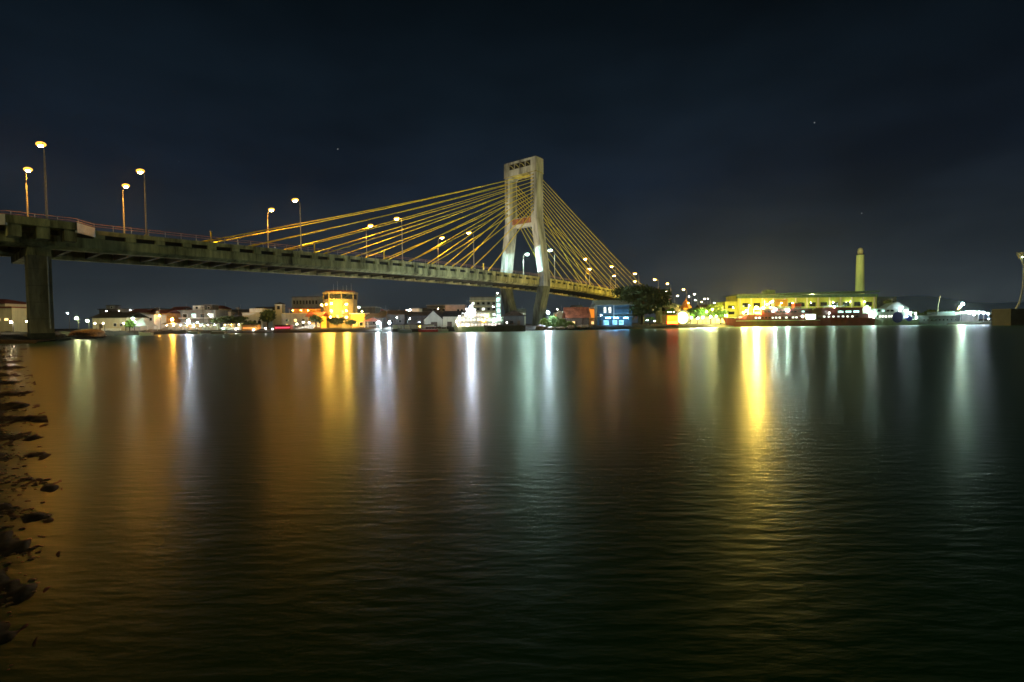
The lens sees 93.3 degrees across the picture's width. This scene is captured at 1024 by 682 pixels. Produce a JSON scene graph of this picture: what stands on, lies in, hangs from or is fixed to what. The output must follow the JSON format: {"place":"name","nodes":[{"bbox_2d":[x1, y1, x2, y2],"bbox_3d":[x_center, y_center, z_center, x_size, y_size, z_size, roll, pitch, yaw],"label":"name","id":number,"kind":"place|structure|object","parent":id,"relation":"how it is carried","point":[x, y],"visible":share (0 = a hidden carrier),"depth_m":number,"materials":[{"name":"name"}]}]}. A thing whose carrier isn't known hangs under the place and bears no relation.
{"place":"outdoors","nodes":[
{"label":"outdoors","id":0,"kind":"place"},
{"bbox_2d":[0,330,113,646],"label":"shore","id":1,"kind":"structure","parent":0,"point":[17,591],"depth_m":5.71,"materials":[{"name":"stone"}]},
{"bbox_2d":[0,345,51,670],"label":"pebbles","id":2,"kind":"object","parent":1,"relation":"on","point":[21,512],"visible":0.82,"depth_m":5.87,"materials":[{"name":"brown stone"}]},
{"bbox_2d":[55,331,65,336],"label":"boulder","id":3,"kind":"object","parent":1,"relation":"on","point":[58,334],"visible":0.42,"depth_m":91.91,"materials":[{"name":"stone"}]},
{"bbox_2d":[69,329,104,337],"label":"boulder","id":4,"kind":"object","parent":1,"relation":"on","point":[99,333],"visible":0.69,"depth_m":102.23,"materials":[{"name":"brown stone"}]},
{"bbox_2d":[4,319,991,335],"bbox_3d":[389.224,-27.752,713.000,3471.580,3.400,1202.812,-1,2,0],"label":"ground","id":5,"kind":"structure","parent":0,"point":[530,327],"depth_m":157.11,"materials":[{"name":"grey concrete"}]},
{"bbox_2d":[0,299,25,306],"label":"roof","id":6,"kind":"structure","parent":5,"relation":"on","point":[7,303],"depth_m":142.76,"materials":[{"name":"beige paint"}]},
{"bbox_2d":[0,306,27,331],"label":"house","id":7,"kind":"structure","parent":5,"relation":"on","point":[17,316],"depth_m":128.27,"materials":[{"name":"beige paint"}]},
{"bbox_2d":[101,328,120,330],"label":"garden wall","id":8,"kind":"structure","parent":5,"relation":"on","point":[114,329],"depth_m":135.98,"materials":[{"name":"white paint"}]},
{"bbox_2d":[90,312,149,330],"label":"warehouse","id":9,"kind":"structure","parent":5,"relation":"on","point":[114,320],"depth_m":139.97,"materials":[{"name":"beige paint"}]},
{"bbox_2d":[124,320,135,332],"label":"tree","id":10,"kind":"object","parent":5,"relation":"on","point":[129,323],"visible":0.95,"depth_m":135.64,"materials":[{"name":"green plant"}]},
{"bbox_2d":[97,308,173,313],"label":"hall","id":11,"kind":"structure","parent":5,"relation":"on","point":[121,310],"depth_m":204.71,"materials":[{"name":"paint"}]},
{"bbox_2d":[105,305,120,308],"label":"roof hut","id":12,"kind":"object","parent":11,"relation":"on","point":[111,306],"visible":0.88,"depth_m":206.97,"materials":[{"name":"grey paint"}]},
{"bbox_2d":[127,318,157,330],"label":"tent","id":13,"kind":"object","parent":5,"relation":"on","point":[142,322],"visible":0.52,"depth_m":140.80,"materials":[{"name":"white fabric"}]},
{"bbox_2d":[130,309,154,313],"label":"house","id":14,"kind":"structure","parent":5,"relation":"on","point":[144,311],"depth_m":196.44,"materials":[{"name":"beige paint"}]},
{"bbox_2d":[143,307,165,329],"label":"house","id":15,"kind":"structure","parent":5,"relation":"on","point":[154,318],"depth_m":173.21,"materials":[{"name":"white paint"}]},
{"bbox_2d":[149,310,180,322],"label":"house","id":16,"kind":"structure","parent":5,"relation":"on","point":[174,315],"depth_m":180.64,"materials":[{"name":"orange paint"}]},
{"bbox_2d":[161,323,171,329],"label":"market stall","id":17,"kind":"object","parent":5,"relation":"on","point":[168,326],"visible":0.84,"depth_m":155.67,"materials":[{"name":"metal"}]},
{"bbox_2d":[170,323,178,329],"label":"market stall","id":18,"kind":"object","parent":5,"relation":"on","point":[176,325],"visible":0.79,"depth_m":157.00,"materials":[{"name":"beige paint"}]},
{"bbox_2d":[175,323,185,329],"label":"market stall","id":19,"kind":"object","parent":5,"relation":"on","point":[182,326],"visible":0.84,"depth_m":158.24,"materials":[{"name":"beige paint"}]},
{"bbox_2d":[171,307,192,311],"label":"house","id":20,"kind":"structure","parent":5,"relation":"on","point":[182,308],"depth_m":213.94,"materials":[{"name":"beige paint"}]},
{"bbox_2d":[183,323,191,329],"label":"market stall","id":21,"kind":"object","parent":5,"relation":"on","point":[188,325],"visible":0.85,"depth_m":159.40,"materials":[{"name":"beige paint"}]},
{"bbox_2d":[189,323,198,329],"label":"market stall","id":22,"kind":"object","parent":5,"relation":"on","point":[195,326],"visible":0.92,"depth_m":160.63,"materials":[{"name":"beige paint"}]},
{"bbox_2d":[197,323,205,329],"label":"market stall","id":23,"kind":"object","parent":5,"relation":"on","point":[201,325],"visible":0.86,"depth_m":161.29,"materials":[{"name":"beige paint"}]},
{"bbox_2d":[178,310,230,328],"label":"apartment house","id":24,"kind":"structure","parent":5,"relation":"on","point":[194,316],"depth_m":181.81,"materials":[{"name":"grey paint"}]},
{"bbox_2d":[192,305,204,309],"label":"roof block","id":25,"kind":"structure","parent":24,"relation":"on","point":[196,307],"depth_m":183.97,"materials":[{"name":"white paint"}]},
{"bbox_2d":[204,304,218,309],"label":"roof block","id":26,"kind":"structure","parent":24,"relation":"on","point":[212,307],"depth_m":185.99,"materials":[{"name":"paint"}]},
{"bbox_2d":[203,323,212,329],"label":"market stall","id":27,"kind":"object","parent":5,"relation":"on","point":[209,325],"visible":0.86,"depth_m":161.69,"materials":[{"name":"beige paint"}]},
{"bbox_2d":[210,323,219,329],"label":"market stall","id":28,"kind":"object","parent":5,"relation":"on","point":[216,326],"visible":1,"depth_m":162.06,"materials":[{"name":"beige paint"}]},
{"bbox_2d":[219,302,231,309],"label":"house","id":29,"kind":"structure","parent":5,"relation":"on","point":[223,308],"depth_m":217.21,"materials":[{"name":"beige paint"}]},
{"bbox_2d":[208,315,248,322],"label":"tree","id":30,"kind":"object","parent":5,"relation":"on","point":[225,319],"visible":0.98,"depth_m":169.48,"materials":[{"name":"green plant"}]},
{"bbox_2d":[226,322,235,329],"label":"market stall","id":31,"kind":"object","parent":5,"relation":"on","point":[232,326],"visible":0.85,"depth_m":161.33,"materials":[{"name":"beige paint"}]},
{"bbox_2d":[233,322,243,329],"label":"market stall","id":32,"kind":"object","parent":5,"relation":"on","point":[239,327],"visible":0.87,"depth_m":160.94,"materials":[{"name":"beige paint"}]},
{"bbox_2d":[232,309,248,326],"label":"house","id":33,"kind":"structure","parent":5,"relation":"on","point":[241,311],"depth_m":193.97,"materials":[{"name":"paint"}]},
{"bbox_2d":[240,324,260,330],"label":"kiosk","id":34,"kind":"object","parent":5,"relation":"on","point":[251,326],"visible":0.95,"depth_m":159.89,"materials":[{"name":"orange paint"}]},
{"bbox_2d":[242,308,272,327],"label":"building","id":35,"kind":"structure","parent":5,"relation":"on","point":[253,314],"depth_m":187.86,"materials":[{"name":"white paint"}]},
{"bbox_2d":[256,307,274,326],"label":"house","id":36,"kind":"structure","parent":5,"relation":"on","point":[273,308],"depth_m":223.06,"materials":[{"name":"beige paint"}]},
{"bbox_2d":[258,309,275,327],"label":"tree","id":37,"kind":"object","parent":5,"relation":"on","point":[268,316],"visible":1,"depth_m":178.55,"materials":[{"name":"green plant"}]},
{"bbox_2d":[274,302,285,324],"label":"tower","id":38,"kind":"structure","parent":5,"relation":"on","point":[279,307],"depth_m":189.85,"materials":[{"name":"beige paint"}]},
{"bbox_2d":[275,325,292,329],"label":"kiosk","id":39,"kind":"object","parent":5,"relation":"on","point":[282,327],"visible":0.91,"depth_m":159.01,"materials":[{"name":"red paint"}]},
{"bbox_2d":[280,308,322,327],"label":"building","id":40,"kind":"structure","parent":5,"relation":"on","point":[296,317],"depth_m":177.91,"materials":[{"name":"grey paint"}]},
{"bbox_2d":[294,321,314,328],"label":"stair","id":41,"kind":"object","parent":5,"relation":"on","point":[311,326],"visible":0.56,"depth_m":166.22,"materials":[{"name":"white paint"}]},
{"bbox_2d":[291,296,323,312],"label":"office block","id":42,"kind":"structure","parent":5,"relation":"on","point":[309,302],"depth_m":214.61,"materials":[{"name":"grey paint"}]},
{"bbox_2d":[305,312,327,327],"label":"cafe","id":43,"kind":"structure","parent":5,"relation":"on","point":[323,315],"depth_m":169.09,"materials":[{"name":"yellow paint"}]},
{"bbox_2d":[309,314,323,327],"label":"tree","id":44,"kind":"object","parent":5,"relation":"on","point":[317,319],"visible":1,"depth_m":165.24,"materials":[{"name":"green plant"}]},
{"bbox_2d":[326,317,345,326],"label":"tree","id":45,"kind":"object","parent":5,"relation":"on","point":[335,320],"visible":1,"depth_m":161.76,"materials":[{"name":"green plant"}]},
{"bbox_2d":[322,281,357,327],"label":"tower house","id":46,"kind":"structure","parent":5,"relation":"on","point":[338,300],"depth_m":172.70,"materials":[{"name":"paint"}]},
{"bbox_2d":[0,156,695,340],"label":"cable stayed bridge","id":47,"kind":"structure","parent":5,"relation":"on","point":[35,246],"depth_m":120.33,"materials":[{"name":"concrete"}]},
{"bbox_2d":[23,167,32,216],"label":"street lamp","id":48,"kind":"object","parent":47,"relation":"on","point":[27,169],"visible":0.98,"depth_m":89.82,"materials":[{"name":"metal"}]},
{"bbox_2d":[35,141,49,225],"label":"street lamp","id":49,"kind":"object","parent":47,"relation":"on","point":[43,145],"visible":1,"depth_m":76.19,"materials":[{"name":"metal"}]},
{"bbox_2d":[122,184,129,232],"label":"street lamp","id":50,"kind":"object","parent":47,"relation":"on","point":[125,185],"visible":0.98,"depth_m":101.23,"materials":[{"name":"metal"}]},
{"bbox_2d":[136,169,147,235],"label":"street lamp","id":51,"kind":"object","parent":47,"relation":"on","point":[140,171],"visible":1,"depth_m":89.46,"materials":[{"name":"metal"}]},
{"bbox_2d":[267,208,274,247],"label":"street lamp","id":52,"kind":"object","parent":47,"relation":"on","point":[270,209],"visible":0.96,"depth_m":124.75,"materials":[{"name":"metal"}]},
{"bbox_2d":[292,198,302,250],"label":"street lamp","id":53,"kind":"object","parent":47,"relation":"on","point":[294,199],"visible":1,"depth_m":113.15,"materials":[{"name":"metal"}]},
{"bbox_2d":[345,319,356,327],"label":"tree","id":54,"kind":"object","parent":5,"relation":"on","point":[351,322],"visible":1,"depth_m":161.22,"materials":[{"name":"green plant"}]},
{"bbox_2d":[349,313,367,326],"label":"annex","id":55,"kind":"object","parent":5,"relation":"on","point":[359,318],"visible":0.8,"depth_m":173.87,"materials":[{"name":"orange paint"}]},
{"bbox_2d":[357,307,380,312],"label":"house","id":56,"kind":"structure","parent":5,"relation":"on","point":[371,309],"depth_m":199.76,"materials":[{"name":"paint"}]},
{"bbox_2d":[364,313,387,327],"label":"warehouse","id":57,"kind":"structure","parent":5,"relation":"on","point":[380,317],"depth_m":169.98,"materials":[{"name":"paint"}]},
{"bbox_2d":[380,310,408,326],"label":"warehouse","id":58,"kind":"structure","parent":5,"relation":"on","point":[393,316],"depth_m":174.94,"materials":[{"name":"paint"}]},
{"bbox_2d":[406,312,429,325],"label":"warehouse","id":59,"kind":"structure","parent":5,"relation":"on","point":[415,317],"depth_m":177.91,"materials":[{"name":"paint"}]},
{"bbox_2d":[423,310,442,326],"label":"hall","id":60,"kind":"structure","parent":5,"relation":"on","point":[434,317],"depth_m":165.91,"materials":[{"name":"beige paint"}]},
{"bbox_2d":[426,305,444,312],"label":"office block","id":61,"kind":"structure","parent":5,"relation":"on","point":[440,308],"depth_m":214.69,"materials":[{"name":"paint"}]},
{"bbox_2d":[441,311,465,326],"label":"warehouse","id":62,"kind":"structure","parent":5,"relation":"on","point":[450,318],"depth_m":164.96,"materials":[{"name":"beige paint"}]},
{"bbox_2d":[445,304,467,310],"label":"house","id":63,"kind":"structure","parent":5,"relation":"on","point":[457,307],"depth_m":189.74,"materials":[{"name":"paint"}]},
{"bbox_2d":[469,297,495,316],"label":"hotel","id":64,"kind":"structure","parent":5,"relation":"on","point":[484,304],"depth_m":259.51,"materials":[{"name":"grey paint"}]},
{"bbox_2d":[495,294,500,316],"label":"lift tower","id":65,"kind":"structure","parent":5,"relation":"on","point":[498,305],"depth_m":234.60,"materials":[{"name":"grey paint"}]},
{"bbox_2d":[502,310,526,325],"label":"hut","id":66,"kind":"object","parent":5,"relation":"on","point":[515,317],"visible":0.78,"depth_m":145.92,"materials":[{"name":"paint"}]},
{"bbox_2d":[517,309,526,324],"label":"house","id":67,"kind":"structure","parent":5,"relation":"on","point":[523,311],"depth_m":230.07,"materials":[{"name":"beige paint"}]},
{"bbox_2d":[535,325,546,330],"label":"boulder","id":68,"kind":"object","parent":5,"relation":"on","point":[540,327],"visible":0.98,"depth_m":146.59,"materials":[{"name":"grey stone"}]},
{"bbox_2d":[538,317,551,326],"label":"shrub","id":69,"kind":"object","parent":5,"relation":"on","point":[543,321],"visible":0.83,"depth_m":152.33,"materials":[{"name":"green plant"}]},
{"bbox_2d":[547,315,560,326],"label":"shrub","id":70,"kind":"object","parent":5,"relation":"on","point":[551,320],"visible":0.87,"depth_m":152.29,"materials":[{"name":"green plant"}]},
{"bbox_2d":[556,318,567,326],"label":"shrub","id":71,"kind":"object","parent":5,"relation":"on","point":[561,323],"visible":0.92,"depth_m":152.21,"materials":[{"name":"green plant"}]},
{"bbox_2d":[562,307,590,325],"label":"house","id":72,"kind":"structure","parent":5,"relation":"on","point":[577,316],"depth_m":160.73,"materials":[{"name":"red"}]},
{"bbox_2d":[577,325,592,328],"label":"boulder","id":73,"kind":"object","parent":5,"relation":"on","point":[584,326],"visible":1,"depth_m":150.43,"materials":[{"name":"stone"}]},
{"bbox_2d":[589,307,594,324],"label":"house","id":74,"kind":"structure","parent":5,"relation":"on","point":[591,319],"depth_m":171.84,"materials":[{"name":"orange paint"}]},
{"bbox_2d":[591,300,632,325],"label":"house","id":75,"kind":"structure","parent":5,"relation":"on","point":[616,312],"depth_m":165.88,"materials":[{"name":"blue paint"}]},
{"bbox_2d":[611,284,672,324],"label":"tree","id":76,"kind":"object","parent":5,"relation":"on","point":[647,300],"visible":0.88,"depth_m":166.16,"materials":[{"name":"green plant"}]},
{"bbox_2d":[664,308,676,314],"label":"tree","id":77,"kind":"object","parent":5,"relation":"on","point":[672,311],"visible":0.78,"depth_m":204.10,"materials":[{"name":"green plant"}]},
{"bbox_2d":[662,314,679,323],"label":"restaurant","id":78,"kind":"structure","parent":5,"relation":"on","point":[669,319],"depth_m":185.88,"materials":[{"name":"orange paint"}]},
{"bbox_2d":[676,310,689,323],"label":"gate","id":79,"kind":"structure","parent":5,"relation":"on","point":[683,317],"depth_m":187.95,"materials":[{"name":"white fabric"}]},
{"bbox_2d":[680,299,691,323],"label":"spire","id":80,"kind":"structure","parent":5,"relation":"on","point":[685,305],"depth_m":213.39,"materials":[{"name":"orange paint"}]},
{"bbox_2d":[686,308,710,318],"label":"tree","id":81,"kind":"object","parent":5,"relation":"on","point":[700,311],"visible":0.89,"depth_m":197.40,"materials":[{"name":"green plant"}]},
{"bbox_2d":[682,318,724,323],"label":"park wall","id":82,"kind":"structure","parent":5,"relation":"on","point":[706,320],"depth_m":206.96,"materials":[{"name":"beige paint"}]},
{"bbox_2d":[695,305,713,317],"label":"house","id":83,"kind":"structure","parent":5,"relation":"on","point":[700,306],"depth_m":245.72,"materials":[{"name":"beige paint"}]},
{"bbox_2d":[701,302,723,323],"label":"tree","id":84,"kind":"object","parent":5,"relation":"on","point":[714,307],"visible":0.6,"depth_m":201.87,"materials":[{"name":"green plant"}]},
{"bbox_2d":[712,310,728,323],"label":"tree","id":85,"kind":"object","parent":5,"relation":"on","point":[720,313],"visible":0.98,"depth_m":198.85,"materials":[{"name":"green plant"}]},
{"bbox_2d":[716,290,879,318],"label":"terminal","id":86,"kind":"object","parent":5,"relation":"on","point":[739,303],"visible":0.43,"depth_m":237.57,"materials":[{"name":"yellow paint"}]},
{"bbox_2d":[855,248,864,293],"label":"monument column","id":87,"kind":"structure","parent":5,"relation":"on","point":[859,282],"depth_m":297.30,"materials":[{"name":"concrete"}]},
{"bbox_2d":[877,297,896,307],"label":"storehouse","id":88,"kind":"structure","parent":5,"relation":"on","point":[880,300],"depth_m":249.60,"materials":[{"name":"paint"}]},
{"bbox_2d":[911,310,922,315],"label":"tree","id":89,"kind":"object","parent":5,"relation":"on","point":[916,312],"visible":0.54,"depth_m":234.62,"materials":[{"name":"green plant"}]},
{"bbox_2d":[919,309,939,314],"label":"tree","id":90,"kind":"object","parent":5,"relation":"on","point":[925,312],"visible":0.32,"depth_m":234.53,"materials":[{"name":"green plant"}]},
{"bbox_2d":[955,310,991,320],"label":"pavilion","id":91,"kind":"structure","parent":5,"relation":"on","point":[967,316],"depth_m":202.40,"materials":[{"name":"white fabric"}]},
{"bbox_2d":[991,309,1023,324],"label":"block house","id":92,"kind":"structure","parent":5,"relation":"on","point":[1007,316],"depth_m":150.89,"materials":[{"name":"concrete"}]},
{"bbox_2d":[1015,252,1023,308],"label":"curved mast","id":93,"kind":"object","parent":92,"relation":"on","point":[1020,255],"visible":1,"depth_m":149.88,"materials":[{"name":"metal"}]},
{"bbox_2d":[0,325,1023,681],"bbox_3d":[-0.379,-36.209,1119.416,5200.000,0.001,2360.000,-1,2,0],"label":"water","id":94,"kind":"structure","parent":0,"point":[746,505],"depth_m":5.05,"materials":[{"name":"black liquid"}]},
{"bbox_2d":[138,331,153,335],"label":"boat","id":95,"kind":"object","parent":94,"relation":"on","point":[146,334],"visible":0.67,"depth_m":125.53,"materials":[{"name":"paint"}]},
{"bbox_2d":[210,330,227,333],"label":"boat","id":96,"kind":"object","parent":94,"relation":"on","point":[218,332],"visible":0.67,"depth_m":146.37,"materials":[{"name":"wood"}]},
{"bbox_2d":[397,328,411,331],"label":"boat","id":97,"kind":"object","parent":94,"relation":"on","point":[404,330],"visible":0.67,"depth_m":137.49,"materials":[{"name":"grey paint"}]},
{"bbox_2d":[418,326,437,331],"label":"boat","id":98,"kind":"object","parent":94,"relation":"on","point":[430,329],"visible":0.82,"depth_m":138.31,"materials":[{"name":"red paint"}]},
{"bbox_2d":[437,326,447,331],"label":"boat","id":99,"kind":"object","parent":94,"relation":"on","point":[443,329],"visible":0.84,"depth_m":139.59,"materials":[{"name":"paint"}]},
{"bbox_2d":[453,302,503,331],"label":"passenger ship","id":100,"kind":"object","parent":94,"relation":"on","point":[471,320],"visible":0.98,"depth_m":134.71,"materials":[{"name":"paint"}]},
{"bbox_2d":[484,324,525,331],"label":"barge","id":101,"kind":"object","parent":94,"relation":"on","point":[504,328],"visible":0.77,"depth_m":129.65,"materials":[{"name":"metal"}]},
{"bbox_2d":[723,299,820,326],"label":"ferry","id":102,"kind":"object","parent":94,"relation":"on","point":[780,316],"visible":0.98,"depth_m":199.71,"materials":[{"name":"red paint"}]},
{"bbox_2d":[805,314,815,319],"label":"side door","id":103,"kind":"structure","parent":102,"relation":"in","point":[807,316],"depth_m":199.56,"materials":[{"name":"white paint"}]},
{"bbox_2d":[813,302,874,325],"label":"ferry","id":104,"kind":"object","parent":94,"relation":"on","point":[847,316],"visible":0.95,"depth_m":199.76,"materials":[{"name":"red paint"}]},
{"bbox_2d":[865,302,919,324],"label":"ferry","id":105,"kind":"object","parent":94,"relation":"on","point":[895,313],"visible":0.94,"depth_m":199.88,"materials":[{"name":"paint"}]},
{"bbox_2d":[912,295,960,324],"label":"ferry","id":106,"kind":"object","parent":94,"relation":"on","point":[937,318],"visible":0.84,"depth_m":199.98,"materials":[{"name":"grey paint"}]},
{"bbox_2d":[0,0,1023,328],"label":"sky","id":107,"kind":"structure","parent":0,"point":[715,149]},
{"bbox_2d":[897,296,1023,318],"bbox_3d":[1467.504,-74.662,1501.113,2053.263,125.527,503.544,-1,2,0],"label":"hills","id":108,"kind":"structure","parent":0,"point":[920,304],"depth_m":1362.87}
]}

